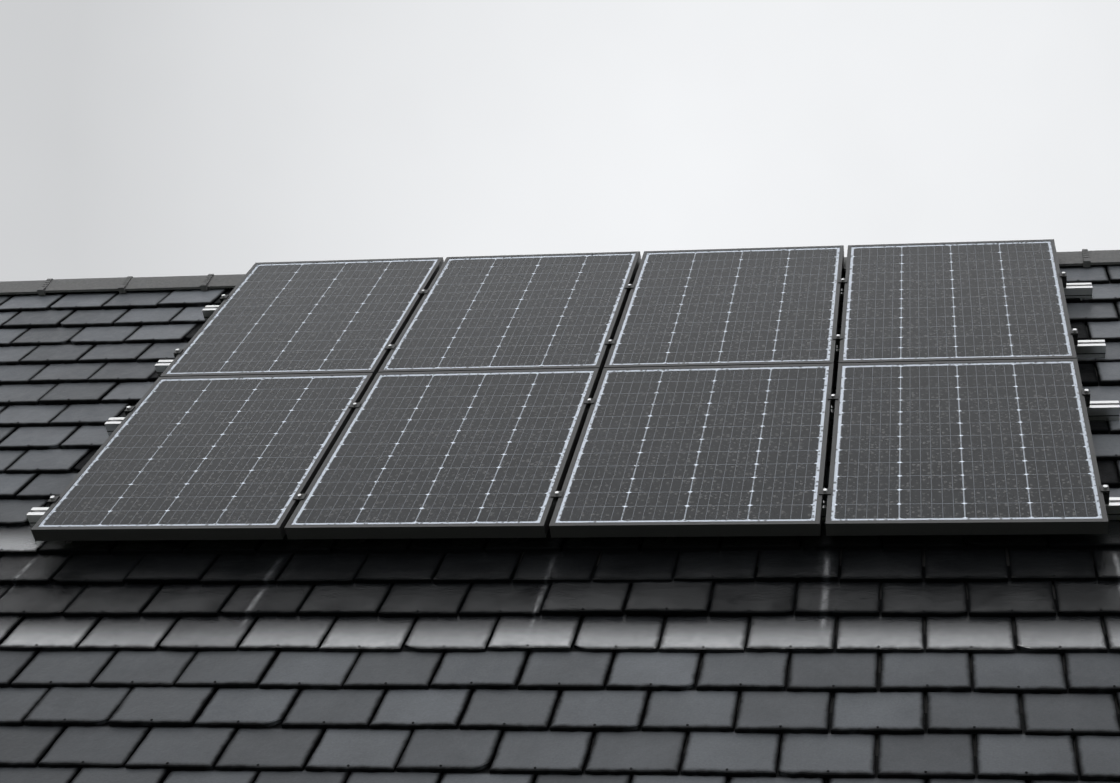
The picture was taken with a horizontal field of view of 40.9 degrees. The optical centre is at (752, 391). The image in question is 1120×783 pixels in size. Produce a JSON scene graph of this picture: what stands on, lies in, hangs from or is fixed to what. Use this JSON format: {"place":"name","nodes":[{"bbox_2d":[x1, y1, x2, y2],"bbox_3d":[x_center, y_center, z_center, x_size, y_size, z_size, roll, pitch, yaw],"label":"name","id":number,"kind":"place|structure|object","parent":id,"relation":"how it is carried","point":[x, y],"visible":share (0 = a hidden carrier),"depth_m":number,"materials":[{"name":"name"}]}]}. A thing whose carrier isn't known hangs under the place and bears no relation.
{"place":"outdoors","nodes":[
{"label":"outdoors","id":0,"kind":"place"},
{"bbox_2d":[0,0,1119,281],"label":"sky","id":1,"kind":"structure","parent":0,"point":[139,138],"materials":[{"name":"white"}]},
{"label":"ground","id":2,"kind":"structure","parent":0,"visible":0},
{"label":"house walls","id":3,"kind":"object","parent":2,"relation":"on","visible":0},
{"bbox_2d":[165,265,1119,782],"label":"roof deck","id":4,"kind":"structure","parent":3,"relation":"on","point":[835,633],"depth_m":8.04,"materials":[{"name":"black"}]},
{"bbox_2d":[0,264,1119,782],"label":"roof slates","id":5,"kind":"object","parent":4,"relation":"on","point":[122,660],"visible":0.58,"depth_m":8.31,"materials":[{"name":"grey stone"}]},
{"bbox_2d":[0,250,1119,294],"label":"ridge tiles","id":6,"kind":"object","parent":5,"relation":"on","point":[1099,257],"visible":0.06,"depth_m":12.71,"materials":[{"name":"concrete"}]},
{"bbox_2d":[37,249,1090,295],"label":"ridge clips","id":7,"kind":"object","parent":6,"relation":"attached to","point":[205,283],"visible":0.31,"depth_m":12.67,"materials":[{"name":"metal"}]},
{"bbox_2d":[26,497,1119,543],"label":"mounting rail","id":8,"kind":"object","parent":5,"relation":"on","point":[34,515],"visible":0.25,"depth_m":9.07,"materials":[{"name":"silver metal"}]},
{"bbox_2d":[47,272,1109,506],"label":"panel clamps","id":9,"kind":"object","parent":8,"relation":"on","point":[1104,489],"visible":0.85,"depth_m":10.18,"materials":[{"name":"grey metal"}]},
{"bbox_2d":[105,401,1119,435],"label":"mounting rail","id":10,"kind":"object","parent":5,"relation":"on","point":[1103,410],"visible":0.08,"depth_m":9.82,"materials":[{"name":"silver metal"}]},
{"bbox_2d":[31,373,373,540],"bbox_3d":[-3.651,0.406,10.070,1.640,0.090,1.885,-1,31,7],"label":"solar panel","id":11,"kind":"object","parent":10,"relation":"on","point":[237,457],"visible":0.88,"depth_m":9.89,"materials":[{"name":"grey"}]},
{"bbox_2d":[284,368,599,538],"bbox_3d":[-1.990,0.376,9.876,1.640,0.090,1.885,-1,31,7],"label":"solar panel","id":12,"kind":"object","parent":10,"relation":"on","point":[457,454],"visible":0.96,"depth_m":9.70,"materials":[{"name":"grey"}]},
{"bbox_2d":[549,363,833,537],"bbox_3d":[-0.328,0.346,9.682,1.640,0.090,1.885,-1,31,7],"label":"solar panel","id":13,"kind":"object","parent":10,"relation":"on","point":[710,451],"visible":1,"depth_m":9.50,"materials":[{"name":"grey"}]},
{"bbox_2d":[825,359,1107,535],"bbox_3d":[1.334,0.316,9.487,1.640,0.090,1.885,-1,31,7],"label":"solar panel","id":14,"kind":"object","parent":10,"relation":"on","point":[991,447],"visible":1,"depth_m":9.30,"materials":[{"name":"grey"}]},
{"bbox_2d":[155,340,1105,375],"bbox_3d":[-1.034,-0.168,10.838,7.110,0.115,0.343,-1,31,7],"label":"mounting rail","id":15,"kind":"object","parent":5,"relation":"on","point":[1090,348],"visible":0.17,"depth_m":10.52,"materials":[{"name":"silver metal"}]},
{"bbox_2d":[202,283,1092,319],"bbox_3d":[-0.954,-0.630,11.594,7.110,0.115,0.342,-1,31,7],"label":"mounting rail","id":16,"kind":"object","parent":5,"relation":"on","point":[1081,291],"visible":0.1,"depth_m":11.28,"materials":[{"name":"silver metal"}]},
{"bbox_2d":[160,257,443,376],"bbox_3d":[-3.481,-0.580,11.682,1.640,0.090,1.885,-1,31,7],"label":"solar panel","id":17,"kind":"object","parent":16,"relation":"on","point":[314,317],"visible":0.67,"depth_m":11.58,"materials":[{"name":"grey"}]},
{"bbox_2d":[378,251,640,376],"bbox_3d":[-1.819,-0.609,11.488,1.640,0.090,1.885,-1,31,7],"label":"solar panel","id":18,"kind":"object","parent":16,"relation":"on","point":[524,312],"visible":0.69,"depth_m":11.38,"materials":[{"name":"grey"}]},
{"bbox_2d":[604,245,843,369],"bbox_3d":[-0.157,-0.639,11.294,1.640,0.090,1.885,-1,31,7],"label":"solar panel","id":19,"kind":"object","parent":16,"relation":"on","point":[746,306],"visible":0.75,"depth_m":11.19,"materials":[{"name":"grey"}]},
{"bbox_2d":[838,239,1076,362],"bbox_3d":[1.505,-0.669,11.099,1.640,0.090,1.885,-1,31,7],"label":"solar panel","id":20,"kind":"object","parent":16,"relation":"on","point":[961,301],"visible":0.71,"depth_m":10.99,"materials":[{"name":"grey"}]}
]}

